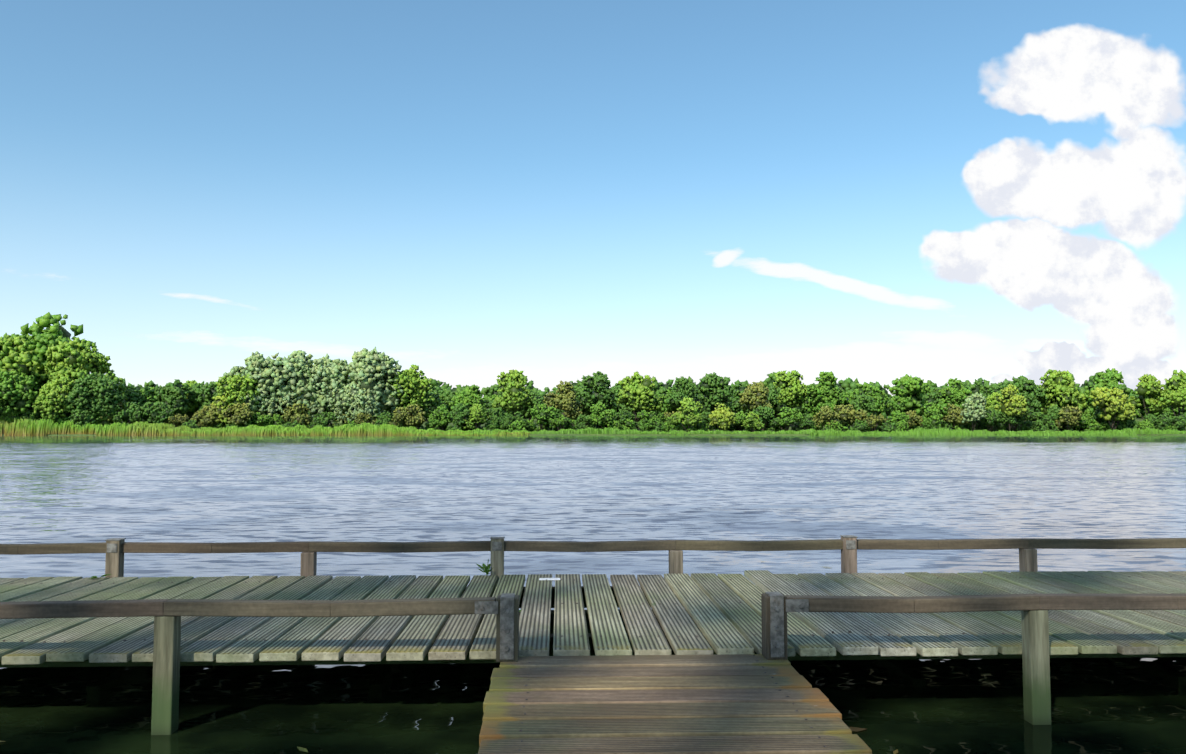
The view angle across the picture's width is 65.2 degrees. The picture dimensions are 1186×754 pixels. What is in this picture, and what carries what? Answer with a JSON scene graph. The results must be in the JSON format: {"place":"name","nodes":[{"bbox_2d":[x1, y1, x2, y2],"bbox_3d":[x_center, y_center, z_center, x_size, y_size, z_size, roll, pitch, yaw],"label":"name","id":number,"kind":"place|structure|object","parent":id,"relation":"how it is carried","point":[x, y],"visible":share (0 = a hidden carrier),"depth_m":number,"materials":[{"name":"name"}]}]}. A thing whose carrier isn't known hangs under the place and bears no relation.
{"place":"outdoors","nodes":[
{"label":"outdoors","id":0,"kind":"place"},
{"bbox_2d":[105,537,1050,734],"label":"wooden posts","id":1,"kind":"object","parent":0,"point":[1035,667],"visible":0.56,"depth_m":3.44,"materials":[{"name":"grey wood"}]},
{"bbox_2d":[105,535,856,659],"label":"jetty brackets","id":2,"kind":"object","parent":1,"relation":"attached to","point":[507,622],"visible":1,"depth_m":3.40,"materials":[{"name":"grey metal"}]},
{"bbox_2d":[0,538,1185,618],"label":"jetty rails","id":3,"kind":"object","parent":1,"relation":"attached to","point":[392,607],"visible":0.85,"depth_m":3.47,"materials":[{"name":"wood"}]},
{"bbox_2d":[0,436,1185,753],"bbox_3d":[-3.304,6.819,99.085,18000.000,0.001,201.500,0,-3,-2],"label":"lake water","id":4,"kind":"structure","parent":0,"point":[340,488],"depth_m":10.22,"materials":[{"name":"liquid"}]},
{"bbox_2d":[0,561,897,753],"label":"floating leaves","id":5,"kind":"object","parent":4,"relation":"on","point":[856,729],"visible":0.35,"depth_m":3.34,"materials":[{"name":"green plant"}]},
{"bbox_2d":[0,0,1185,397],"label":"sky","id":6,"kind":"structure","parent":0,"point":[463,192],"materials":[{"name":"blue"}]},
{"bbox_2d":[0,586,1185,667],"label":"dock support beam","id":7,"kind":"structure","parent":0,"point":[426,660],"depth_m":3.83,"materials":[{"name":"black wood"}]},
{"bbox_2d":[0,570,1185,664],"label":"dock deck","id":8,"kind":"structure","parent":7,"relation":"on","point":[729,619],"depth_m":3.98,"materials":[{"name":"grey wood"}]},
{"bbox_2d":[89,559,654,611],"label":"deck weeds","id":9,"kind":"object","parent":8,"relation":"on","point":[485,568],"visible":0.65,"depth_m":5.25,"materials":[{"name":"green plant"}]},
{"bbox_2d":[539,578,559,579],"bbox_3d":[-0.237,1.110,5.097,0.115,0.006,0.055,0,-3,-2],"label":"deck label plate","id":10,"kind":"object","parent":8,"relation":"on","point":[549,578],"visible":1,"depth_m":5.08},
{"bbox_2d":[3,576,1183,750],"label":"jetty deck screws","id":11,"kind":"object","parent":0,"point":[849,631],"visible":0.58,"depth_m":3.71,"materials":[{"name":"grey metal"}]},
{"bbox_2d":[2,416,1185,435],"bbox_3d":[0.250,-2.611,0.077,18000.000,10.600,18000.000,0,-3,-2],"label":"ground sheet","id":12,"kind":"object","parent":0,"point":[535,422],"visible":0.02,"depth_m":201.10,"materials":[{"name":"green plant"}]},
{"bbox_2d":[0,417,529,435],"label":"reed belt","id":13,"kind":"object","parent":12,"relation":"on","point":[25,427],"visible":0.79,"depth_m":196.30,"materials":[{"name":"green plant"}]},
{"bbox_2d":[0,312,1185,432],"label":"shore trees","id":14,"kind":"object","parent":12,"relation":"on","point":[45,374],"materials":[{"name":"green plant"}]},
{"bbox_2d":[473,427,1185,435],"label":"reed belt","id":15,"kind":"object","parent":12,"relation":"on","point":[960,432],"visible":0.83,"depth_m":202.23,"materials":[{"name":"green plant"}]},
{"bbox_2d":[478,654,871,753],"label":"wooden ramp","id":16,"kind":"structure","parent":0,"point":[684,704],"depth_m":2.83,"materials":[{"name":"wood"}]}
]}

